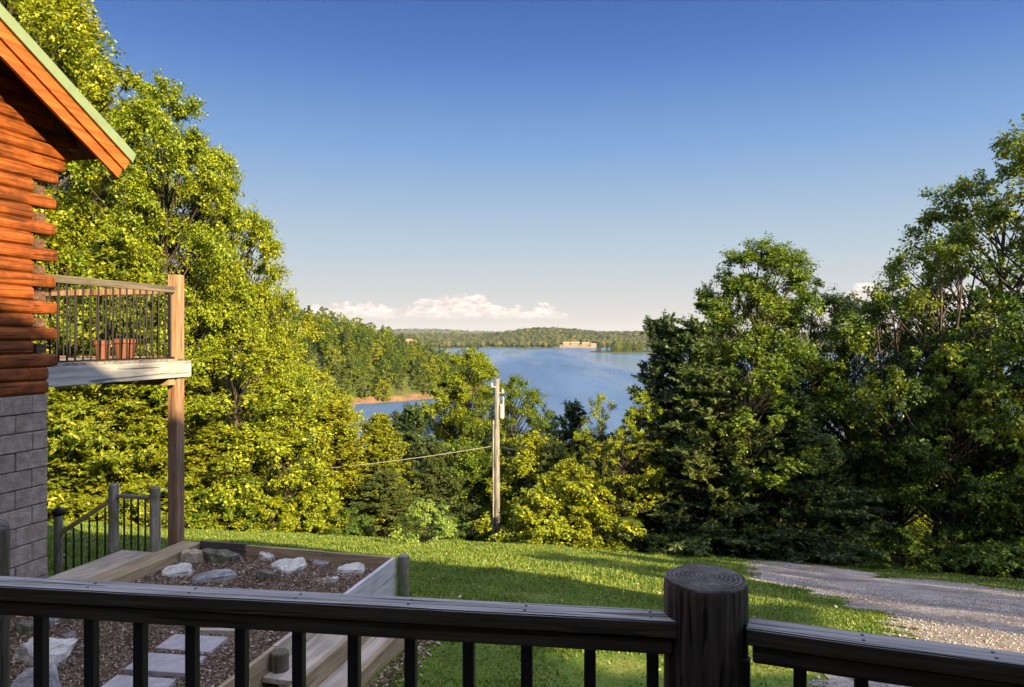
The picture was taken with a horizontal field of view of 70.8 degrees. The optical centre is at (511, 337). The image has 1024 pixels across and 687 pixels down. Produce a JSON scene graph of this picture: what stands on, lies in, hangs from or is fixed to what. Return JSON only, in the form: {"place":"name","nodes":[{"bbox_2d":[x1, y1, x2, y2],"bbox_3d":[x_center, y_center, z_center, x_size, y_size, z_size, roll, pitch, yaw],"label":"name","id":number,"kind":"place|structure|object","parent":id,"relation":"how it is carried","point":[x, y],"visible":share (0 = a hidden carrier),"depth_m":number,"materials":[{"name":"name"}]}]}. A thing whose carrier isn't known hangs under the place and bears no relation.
{"place":"outdoors","nodes":[
{"label":"outdoors","id":0,"kind":"place"},
{"bbox_2d":[10,554,373,686],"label":"mulch ground","id":1,"kind":"structure","parent":0,"point":[152,628],"depth_m":6.65,"materials":[{"name":"brown wood"}]},
{"bbox_2d":[10,663,61,686],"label":"garden rock","id":2,"kind":"object","parent":1,"relation":"on","point":[24,678],"visible":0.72,"depth_m":5.64,"materials":[{"name":"grey stone"}]},
{"bbox_2d":[12,637,77,665],"bbox_3d":[-4.004,2.801,6.258,0.451,0.384,0.436,0,0,21],"label":"garden rock","id":3,"kind":"object","parent":1,"relation":"on","point":[60,650],"visible":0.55,"depth_m":6.13,"materials":[{"name":"stone"}]},
{"bbox_2d":[101,675,175,686],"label":"paving stone","id":4,"kind":"object","parent":1,"relation":"on","point":[121,681],"visible":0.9,"depth_m":5.64,"materials":[{"name":"stone"}]},
{"bbox_2d":[123,652,205,679],"bbox_3d":[-2.872,2.731,5.966,0.562,0.090,0.317,0,0,7],"label":"paving stone","id":5,"kind":"object","parent":1,"relation":"on","point":[166,665],"visible":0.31,"depth_m":5.91,"materials":[{"name":"stone"}]},
{"bbox_2d":[161,563,192,577],"bbox_3d":[-3.938,2.778,8.453,0.342,0.210,0.292,0,0,-26],"label":"garden rock","id":6,"kind":"object","parent":1,"relation":"on","point":[178,569],"visible":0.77,"depth_m":8.39,"materials":[{"name":"stone"}]},
{"bbox_2d":[179,549,202,562],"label":"garden rock","id":7,"kind":"object","parent":1,"relation":"on","point":[191,555],"visible":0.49,"depth_m":8.79,"materials":[{"name":"beige stone"}]},
{"bbox_2d":[155,634,227,654],"bbox_3d":[-2.827,2.735,6.360,0.526,0.090,0.317,0,0,8],"label":"paving stone","id":8,"kind":"object","parent":1,"relation":"on","point":[176,642],"visible":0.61,"depth_m":6.34,"materials":[{"name":"stone"}]},
{"bbox_2d":[190,569,238,584],"bbox_3d":[-3.397,2.787,8.227,0.534,0.245,0.347,0,0,-20],"label":"garden rock","id":9,"kind":"object","parent":1,"relation":"on","point":[215,575],"visible":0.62,"depth_m":8.12,"materials":[{"name":"grey stone"}]},
{"bbox_2d":[200,628,234,635],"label":"stone","id":10,"kind":"object","parent":1,"relation":"on","point":[218,631],"visible":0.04,"depth_m":6.65,"materials":[{"name":"grey stone"}]},
{"bbox_2d":[202,548,239,564],"bbox_3d":[-3.584,2.795,8.835,0.447,0.403,0.210,0,0,0],"label":"garden rock","id":11,"kind":"object","parent":1,"relation":"on","point":[218,556],"visible":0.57,"depth_m":8.78,"materials":[{"name":"grey stone"}]},
{"bbox_2d":[270,557,306,573],"bbox_3d":[-2.628,2.800,8.491,0.432,0.351,0.320,0,0,-17],"label":"garden rock","id":12,"kind":"object","parent":1,"relation":"on","point":[289,565],"visible":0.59,"depth_m":8.47,"materials":[{"name":"stone"}]},
{"bbox_2d":[337,562,364,574],"bbox_3d":[-1.896,2.784,8.460,0.344,0.258,0.273,0,0,0],"label":"garden rock","id":13,"kind":"object","parent":1,"relation":"on","point":[356,567],"visible":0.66,"depth_m":8.38,"materials":[{"name":"stone"}]},
{"bbox_2d":[46,334,1023,686],"bbox_3d":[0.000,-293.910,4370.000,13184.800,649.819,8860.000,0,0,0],"label":"ground","id":14,"kind":"structure","parent":0,"point":[618,670],"depth_m":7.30,"materials":[{"name":"green plant"}]},
{"bbox_2d":[4,0,159,325],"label":"oak tree","id":15,"kind":"object","parent":14,"relation":"on","point":[97,49],"visible":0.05,"depth_m":37.18,"materials":[{"name":"green plant"}]},
{"bbox_2d":[0,0,168,453],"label":"oak tree","id":16,"kind":"object","parent":14,"relation":"on","point":[60,19],"visible":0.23,"depth_m":25.64,"materials":[{"name":"green plant"}]},
{"bbox_2d":[63,495,121,522],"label":"shrub","id":17,"kind":"object","parent":14,"relation":"on","point":[83,504],"visible":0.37,"depth_m":21.82,"materials":[{"name":"green plant"}]},
{"bbox_2d":[0,3,190,577],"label":"log house","id":18,"kind":"structure","parent":14,"relation":"on","point":[52,120],"depth_m":7.96,"materials":[{"name":"brown wood"}]},
{"bbox_2d":[111,338,137,358],"bbox_3d":[-5.244,0.149,9.754,0.330,0.292,0.330,0,0,0],"label":"flower pot","id":19,"kind":"object","parent":18,"relation":"on","point":[123,347],"visible":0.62,"depth_m":9.65,"materials":[{"name":"brown ceramic"}]},
{"bbox_2d":[46,385,148,521],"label":"cedar tree","id":20,"kind":"object","parent":14,"relation":"on","point":[57,456],"visible":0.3,"depth_m":22.89,"materials":[{"name":"green plant"}]},
{"bbox_2d":[51,483,160,574],"bbox_3d":[-5.206,2.680,9.199,1.630,1.640,0.169,0,0,15],"label":"stair railing","id":21,"kind":"object","parent":14,"relation":"on","point":[112,501],"visible":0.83,"depth_m":9.13,"materials":[{"name":"grey wood"}]},
{"bbox_2d":[47,541,199,582],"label":"boardwalk","id":22,"kind":"structure","parent":14,"relation":"on","point":[126,566],"depth_m":8.42,"materials":[{"name":"wood"}]},
{"bbox_2d":[82,480,167,526],"bbox_3d":[-11.816,5.316,22.232,2.416,1.720,2.350,0,0,36],"label":"shrub","id":23,"kind":"object","parent":14,"relation":"on","point":[131,487],"visible":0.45,"depth_m":21.98,"materials":[{"name":"green plant"}]},
{"bbox_2d":[32,162,222,496],"bbox_3d":[-20.561,0.065,32.602,16.724,18.336,15.820,0,0,-13],"label":"oak tree","id":24,"kind":"object","parent":14,"relation":"on","point":[65,184],"visible":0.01,"depth_m":33.09,"materials":[{"name":"green plant"}]},
{"bbox_2d":[50,350,208,522],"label":"cedar tree","id":25,"kind":"object","parent":14,"relation":"on","point":[146,410],"visible":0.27,"depth_m":23.39,"materials":[{"name":"green plant"}]},
{"bbox_2d":[40,222,248,524],"bbox_3d":[-13.077,1.477,24.259,7.758,10.554,8.850,0,0,-29],"label":"cedar tree","id":26,"kind":"object","parent":14,"relation":"on","point":[77,433],"visible":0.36,"depth_m":22.93,"materials":[{"name":"green plant"}]},
{"bbox_2d":[33,65,267,516],"bbox_3d":[-12.516,-1.304,25.610,7.926,16.984,7.953,0,0,36],"label":"oak tree","id":27,"kind":"object","parent":14,"relation":"on","point":[142,182],"visible":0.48,"depth_m":24.94,"materials":[{"name":"green plant"}]},
{"bbox_2d":[161,487,236,530],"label":"shrub","id":28,"kind":"object","parent":14,"relation":"on","point":[189,517],"visible":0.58,"depth_m":21.64,"materials":[{"name":"green plant"}]},
{"bbox_2d":[139,423,284,527],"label":"cedar tree","id":29,"kind":"object","parent":14,"relation":"on","point":[210,447],"visible":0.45,"depth_m":23.06,"materials":[{"name":"green plant"}]},
{"bbox_2d":[137,130,300,499],"bbox_3d":[-12.366,-0.112,28.848,7.075,16.424,7.099,0,0,36],"label":"oak tree","id":30,"kind":"object","parent":14,"relation":"on","point":[271,247],"visible":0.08,"depth_m":27.79,"materials":[{"name":"green plant"}]},
{"bbox_2d":[190,473,282,530],"bbox_3d":[-8.749,5.352,22.555,2.935,2.148,3.017,0,0,-11],"label":"shrub","id":31,"kind":"object","parent":14,"relation":"on","point":[247,510],"visible":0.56,"depth_m":21.87,"materials":[{"name":"green plant"}]},
{"bbox_2d":[184,331,309,475],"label":"young tree","id":32,"kind":"object","parent":14,"relation":"on","point":[232,373],"visible":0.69,"depth_m":24.04,"materials":[{"name":"green plant"}]},
{"bbox_2d":[186,212,329,499],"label":"oak tree","id":33,"kind":"object","parent":14,"relation":"on","point":[269,297],"visible":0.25,"depth_m":30.59,"materials":[{"name":"green plant"}]},
{"bbox_2d":[229,496,305,531],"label":"shrub","id":34,"kind":"object","parent":14,"relation":"on","point":[284,514],"visible":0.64,"depth_m":21.78,"materials":[{"name":"green plant"}]},
{"bbox_2d":[238,280,328,502],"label":"oak tree","id":35,"kind":"object","parent":14,"relation":"on","point":[309,331],"visible":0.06,"depth_m":36.56,"materials":[{"name":"green plant"}]},
{"bbox_2d":[199,379,396,534],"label":"young tree","id":36,"kind":"object","parent":14,"relation":"on","point":[278,409],"visible":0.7,"depth_m":23.07,"materials":[{"name":"green plant"}]},
{"bbox_2d":[260,358,337,508],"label":"oak tree","id":37,"kind":"object","parent":14,"relation":"on","point":[321,398],"visible":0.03,"depth_m":55.83,"materials":[{"name":"green plant"}]},
{"bbox_2d":[200,540,408,686],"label":"garden bed","id":38,"kind":"object","parent":14,"relation":"on","point":[380,580],"visible":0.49,"depth_m":8.45,"materials":[{"name":"grey wood"}]},
{"bbox_2d":[271,490,348,534],"bbox_3d":[-6.231,5.619,22.244,2.424,1.726,2.358,0,0,-24],"label":"shrub","id":39,"kind":"object","parent":14,"relation":"on","point":[319,526],"visible":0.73,"depth_m":22.05,"materials":[{"name":"green plant"}]},
{"bbox_2d":[314,320,340,355],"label":"oak tree","id":40,"kind":"object","parent":14,"relation":"on","point":[325,338],"visible":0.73,"depth_m":301.37,"materials":[{"name":"green plant"}]},
{"bbox_2d":[295,365,367,490],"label":"oak tree","id":41,"kind":"object","parent":14,"relation":"on","point":[324,377],"visible":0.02,"depth_m":62.04,"materials":[{"name":"green plant"}]},
{"bbox_2d":[263,634,403,686],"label":"wooden steps","id":42,"kind":"structure","parent":14,"relation":"on","point":[326,660],"depth_m":6.37,"materials":[{"name":"wood"}]},
{"bbox_2d":[322,345,347,374],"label":"oak tree","id":43,"kind":"object","parent":14,"relation":"on","point":[331,361],"visible":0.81,"depth_m":287.69,"materials":[{"name":"green plant"}]},
{"bbox_2d":[267,398,406,536],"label":"cedar tree","id":44,"kind":"object","parent":14,"relation":"on","point":[336,412],"visible":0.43,"depth_m":24.61,"materials":[{"name":"green plant"}]},
{"bbox_2d":[339,352,360,384],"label":"oak tree","id":45,"kind":"object","parent":14,"relation":"on","point":[348,371],"visible":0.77,"depth_m":282.04,"materials":[{"name":"green plant"}]},
{"bbox_2d":[326,506,377,536],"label":"shrub","id":46,"kind":"object","parent":14,"relation":"on","point":[363,522],"visible":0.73,"depth_m":22.05,"materials":[{"name":"green plant"}]},
{"bbox_2d":[352,324,372,352],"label":"oak tree","id":47,"kind":"object","parent":14,"relation":"on","point":[360,340],"visible":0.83,"depth_m":310.56,"materials":[{"name":"green plant"}]},
{"bbox_2d":[355,369,373,397],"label":"oak tree","id":48,"kind":"object","parent":14,"relation":"on","point":[359,386],"visible":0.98,"depth_m":277.44,"materials":[{"name":"green plant"}]},
{"bbox_2d":[370,375,392,400],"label":"oak tree","id":49,"kind":"object","parent":14,"relation":"on","point":[386,394],"visible":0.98,"depth_m":279.73,"materials":[{"name":"green plant"}]},
{"bbox_2d":[369,357,397,390],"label":"oak tree","id":50,"kind":"object","parent":14,"relation":"on","point":[383,371],"visible":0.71,"depth_m":286.87,"materials":[{"name":"green plant"}]},
{"bbox_2d":[332,412,435,535],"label":"young tree","id":51,"kind":"object","parent":14,"relation":"on","point":[377,426],"visible":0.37,"depth_m":25.66,"materials":[{"name":"green plant"}]},
{"bbox_2d":[333,468,441,537],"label":"cedar tree","id":52,"kind":"object","parent":14,"relation":"on","point":[379,509],"visible":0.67,"depth_m":23.57,"materials":[{"name":"green plant"}]},
{"bbox_2d":[366,640,446,686],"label":"leaf litter","id":53,"kind":"object","parent":14,"relation":"on","point":[387,669],"visible":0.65,"depth_m":6.61,"materials":[{"name":"brown plant"}]},
{"bbox_2d":[389,498,457,544],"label":"shrub","id":54,"kind":"object","parent":14,"relation":"on","point":[426,519],"visible":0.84,"depth_m":19.88,"materials":[{"name":"green plant"}]},
{"bbox_2d":[393,401,454,508],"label":"cedar tree","id":55,"kind":"object","parent":14,"relation":"on","point":[411,422],"visible":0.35,"depth_m":28.82,"materials":[{"name":"green plant"}]},
{"bbox_2d":[412,366,437,394],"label":"oak tree","id":56,"kind":"object","parent":14,"relation":"on","point":[430,379],"visible":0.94,"depth_m":299.22,"materials":[{"name":"green plant"}]},
{"bbox_2d":[387,440,482,541],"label":"cedar tree","id":57,"kind":"object","parent":14,"relation":"on","point":[441,480],"visible":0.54,"depth_m":25.84,"materials":[{"name":"green plant"}]},
{"bbox_2d":[421,514,468,540],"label":"shrub","id":58,"kind":"object","parent":14,"relation":"on","point":[454,520],"visible":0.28,"depth_m":22.54,"materials":[{"name":"green plant"}]},
{"bbox_2d":[407,370,491,509],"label":"oak tree","id":59,"kind":"object","parent":14,"relation":"on","point":[430,419],"visible":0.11,"depth_m":33.48,"materials":[{"name":"green plant"}]},
{"bbox_2d":[416,435,512,541],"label":"young tree","id":60,"kind":"object","parent":14,"relation":"on","point":[471,463],"visible":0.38,"depth_m":27.89,"materials":[{"name":"green plant"}]},
{"bbox_2d":[415,345,531,541],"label":"oak tree","id":61,"kind":"object","parent":14,"relation":"on","point":[477,363],"visible":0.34,"depth_m":32.32,"materials":[{"name":"green plant"}]},
{"bbox_2d":[454,429,537,527],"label":"oak tree","id":62,"kind":"object","parent":14,"relation":"on","point":[487,457],"visible":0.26,"depth_m":28.16,"materials":[{"name":"green plant"}]},
{"bbox_2d":[491,379,518,542],"bbox_3d":[-0.235,4.288,23.953,0.943,5.843,0.246,0,0,6],"label":"utility pole","id":63,"kind":"object","parent":14,"relation":"on","point":[498,415],"visible":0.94,"depth_m":23.92,"materials":[{"name":"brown wood"}]},
{"bbox_2d":[458,373,563,541],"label":"oak tree","id":64,"kind":"object","parent":14,"relation":"on","point":[530,412],"visible":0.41,"depth_m":29.55,"materials":[{"name":"green plant"}]},
{"bbox_2d":[458,429,595,542],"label":"young tree","id":65,"kind":"object","parent":14,"relation":"on","point":[521,465],"visible":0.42,"depth_m":26.83,"materials":[{"name":"green plant"}]},
{"bbox_2d":[468,485,597,543],"bbox_3d":[0.953,6.062,23.274,3.566,2.433,3.468,0,0,-37],"label":"shrub","id":66,"kind":"object","parent":14,"relation":"on","point":[521,501],"visible":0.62,"depth_m":23.07,"materials":[{"name":"green plant"}]},
{"bbox_2d":[509,442,574,537],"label":"cedar tree","id":67,"kind":"object","parent":14,"relation":"on","point":[555,450],"visible":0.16,"depth_m":26.30,"materials":[{"name":"green plant"}]},
{"bbox_2d":[512,477,646,548],"bbox_3d":[2.056,5.902,23.534,4.052,2.765,3.940,0,0,-2],"label":"shrub","id":68,"kind":"object","parent":14,"relation":"on","point":[588,501],"visible":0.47,"depth_m":22.70,"materials":[{"name":"green plant"}]},
{"bbox_2d":[511,456,647,546],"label":"young tree","id":69,"kind":"object","parent":14,"relation":"on","point":[569,465],"visible":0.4,"depth_m":24.21,"materials":[{"name":"green plant"}]},
{"bbox_2d":[551,399,610,537],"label":"cedar tree","id":70,"kind":"object","parent":14,"relation":"on","point":[571,410],"visible":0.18,"depth_m":28.80,"materials":[{"name":"green plant"}]},
{"bbox_2d":[561,392,637,531],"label":"oak tree","id":71,"kind":"object","parent":14,"relation":"on","point":[599,429],"visible":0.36,"depth_m":25.52,"materials":[{"name":"green plant"}]},
{"bbox_2d":[567,508,646,550],"bbox_3d":[2.738,6.213,22.955,2.419,1.651,2.353,0,0,-22],"label":"shrub","id":72,"kind":"object","parent":14,"relation":"on","point":[581,533],"visible":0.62,"depth_m":22.54,"materials":[{"name":"green plant"}]},
{"bbox_2d":[582,426,663,519],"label":"young tree","id":73,"kind":"object","parent":14,"relation":"on","point":[622,478],"visible":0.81,"depth_m":23.85,"materials":[{"name":"green plant"}]},
{"bbox_2d":[597,516,669,553],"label":"shrub","id":74,"kind":"object","parent":14,"relation":"on","point":[635,522],"visible":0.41,"depth_m":22.34,"materials":[{"name":"green plant"}]},
{"bbox_2d":[603,389,674,552],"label":"young tree","id":75,"kind":"object","parent":14,"relation":"on","point":[630,424],"visible":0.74,"depth_m":24.24,"materials":[{"name":"green plant"}]},
{"bbox_2d":[587,309,708,552],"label":"cedar tree","id":76,"kind":"object","parent":14,"relation":"on","point":[656,379],"visible":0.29,"depth_m":25.60,"materials":[{"name":"green plant"}]},
{"bbox_2d":[427,327,914,337],"bbox_3d":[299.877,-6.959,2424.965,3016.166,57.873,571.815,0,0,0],"label":"hill forest","id":77,"kind":"object","parent":14,"relation":"on","point":[633,333],"visible":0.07,"depth_m":2223.47,"materials":[{"name":"green plant"}]},
{"bbox_2d":[375,328,1009,334],"bbox_3d":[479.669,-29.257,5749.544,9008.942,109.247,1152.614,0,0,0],"label":"distant ridge forest","id":78,"kind":"object","parent":14,"relation":"on","point":[413,331],"visible":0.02,"depth_m":5947.54,"materials":[{"name":"green plant"}]},
{"bbox_2d":[374,328,1016,347],"bbox_3d":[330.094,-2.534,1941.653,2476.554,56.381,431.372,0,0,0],"label":"shore forest","id":79,"kind":"object","parent":14,"relation":"on","point":[546,337],"visible":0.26,"depth_m":1941.16,"materials":[{"name":"green plant"}]},
{"bbox_2d":[613,314,782,559],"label":"cedar tree","id":80,"kind":"object","parent":14,"relation":"on","point":[692,346],"visible":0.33,"depth_m":24.65,"materials":[{"name":"green plant"}]},
{"bbox_2d":[615,365,831,559],"bbox_3d":[6.706,4.226,23.372,7.331,6.702,6.426,0,0,-6],"label":"cedar tree","id":81,"kind":"object","parent":14,"relation":"on","point":[707,384],"visible":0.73,"depth_m":22.89,"materials":[{"name":"green plant"}]},
{"bbox_2d":[675,266,791,459],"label":"oak tree","id":82,"kind":"object","parent":14,"relation":"on","point":[728,362],"visible":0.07,"depth_m":27.51,"materials":[{"name":"green plant"}]},
{"bbox_2d":[679,415,812,562],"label":"cedar tree","id":83,"kind":"object","parent":14,"relation":"on","point":[727,533],"visible":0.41,"depth_m":22.55,"materials":[{"name":"green plant"}]},
{"bbox_2d":[686,344,831,553],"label":"young tree","id":84,"kind":"object","parent":14,"relation":"on","point":[749,389],"visible":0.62,"depth_m":22.19,"materials":[{"name":"green plant"}]},
{"bbox_2d":[668,233,899,560],"bbox_3d":[9.678,2.398,27.452,8.698,12.937,8.669,0,0,-9],"label":"oak tree","id":85,"kind":"object","parent":14,"relation":"on","point":[762,292],"visible":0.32,"depth_m":25.73,"materials":[{"name":"green plant"}]},
{"bbox_2d":[683,388,898,568],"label":"cedar tree","id":86,"kind":"object","parent":14,"relation":"on","point":[803,484],"visible":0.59,"depth_m":22.40,"materials":[{"name":"green plant"}]},
{"bbox_2d":[754,276,881,561],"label":"oak tree","id":87,"kind":"object","parent":14,"relation":"on","point":[814,325],"visible":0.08,"depth_m":27.73,"materials":[{"name":"green plant"}]},
{"bbox_2d":[794,435,879,566],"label":"cedar tree","id":88,"kind":"object","parent":14,"relation":"on","point":[834,463],"visible":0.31,"depth_m":23.43,"materials":[{"name":"green plant"}]},
{"bbox_2d":[788,290,941,564],"bbox_3d":[12.307,3.630,26.838,6.621,10.856,6.182,0,0,-14],"label":"oak tree","id":89,"kind":"object","parent":14,"relation":"on","point":[812,380],"visible":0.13,"depth_m":26.12,"materials":[{"name":"green plant"}]},
{"bbox_2d":[829,457,951,571],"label":"young tree","id":90,"kind":"object","parent":14,"relation":"on","point":[923,532],"visible":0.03,"depth_m":32.86,"materials":[{"name":"green plant"}]},
{"bbox_2d":[838,473,948,570],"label":"young tree","id":91,"kind":"object","parent":14,"relation":"on","point":[878,543],"visible":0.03,"depth_m":31.36,"materials":[{"name":"green plant"}]},
{"bbox_2d":[805,287,982,568],"bbox_3d":[13.071,3.303,24.890,6.032,10.151,5.317,0,0,1],"label":"oak tree","id":92,"kind":"object","parent":14,"relation":"on","point":[870,429],"visible":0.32,"depth_m":24.49,"materials":[{"name":"green plant"}]},
{"bbox_2d":[865,525,950,572],"bbox_3d":[12.371,6.725,22.449,2.370,1.764,2.305,0,0,44],"label":"shrub","id":93,"kind":"object","parent":14,"relation":"on","point":[904,536],"visible":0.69,"depth_m":22.32,"materials":[{"name":"green plant"}]},
{"bbox_2d":[811,236,1023,560],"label":"oak tree","id":94,"kind":"object","parent":14,"relation":"on","point":[924,298],"visible":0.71,"depth_m":23.39,"materials":[{"name":"green plant"}]},
{"bbox_2d":[834,113,1023,545],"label":"oak tree","id":95,"kind":"object","parent":14,"relation":"on","point":[996,213],"visible":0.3,"depth_m":24.67,"materials":[{"name":"green plant"}]},
{"bbox_2d":[847,160,1023,486],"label":"oak tree","id":96,"kind":"object","parent":14,"relation":"on","point":[987,269],"visible":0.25,"depth_m":25.08,"materials":[{"name":"green plant"}]},
{"bbox_2d":[865,343,1023,572],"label":"oak tree","id":97,"kind":"object","parent":14,"relation":"on","point":[955,516],"visible":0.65,"depth_m":22.26,"materials":[{"name":"green plant"}]},
{"bbox_2d":[878,285,1023,550],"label":"young tree","id":98,"kind":"object","parent":14,"relation":"on","point":[915,448],"visible":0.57,"depth_m":22.47,"materials":[{"name":"green plant"}]},
{"bbox_2d":[906,525,997,576],"bbox_3d":[13.386,6.690,21.961,2.338,1.790,2.404,0,0,-42],"label":"shrub","id":99,"kind":"object","parent":14,"relation":"on","point":[956,534],"visible":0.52,"depth_m":21.79,"materials":[{"name":"green plant"}]},
{"bbox_2d":[928,438,1023,577],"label":"young tree","id":100,"kind":"object","parent":14,"relation":"on","point":[990,558],"visible":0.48,"depth_m":21.32,"materials":[{"name":"green plant"}]},
{"bbox_2d":[936,522,1023,578],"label":"shrub","id":101,"kind":"object","parent":14,"relation":"on","point":[1001,531],"visible":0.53,"depth_m":21.33,"materials":[{"name":"green plant"}]},
{"bbox_2d":[48,0,1023,332],"label":"sky","id":102,"kind":"structure","parent":0,"point":[470,165],"materials":[{"name":"blue"}]},
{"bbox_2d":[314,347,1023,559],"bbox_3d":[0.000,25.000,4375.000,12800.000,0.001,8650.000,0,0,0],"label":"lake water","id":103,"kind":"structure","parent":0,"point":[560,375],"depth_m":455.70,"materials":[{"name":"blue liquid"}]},
{"bbox_2d":[741,560,1023,686],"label":"gravel driveway","id":104,"kind":"structure","parent":0,"point":[856,578],"depth_m":11.50,"materials":[{"name":"grey gravel"}]},
{"bbox_3d":[2.000,-1.800,-4.025,19.200,10.400,11.950,0,0,0],"label":"porch cabin","id":105,"kind":"object","parent":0,"visible":0},
{"bbox_2d":[0,519,1023,686],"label":"deck railing","id":106,"kind":"object","parent":105,"relation":"on","point":[702,629],"visible":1,"depth_m":1.66,"materials":[{"name":"brown wood"}]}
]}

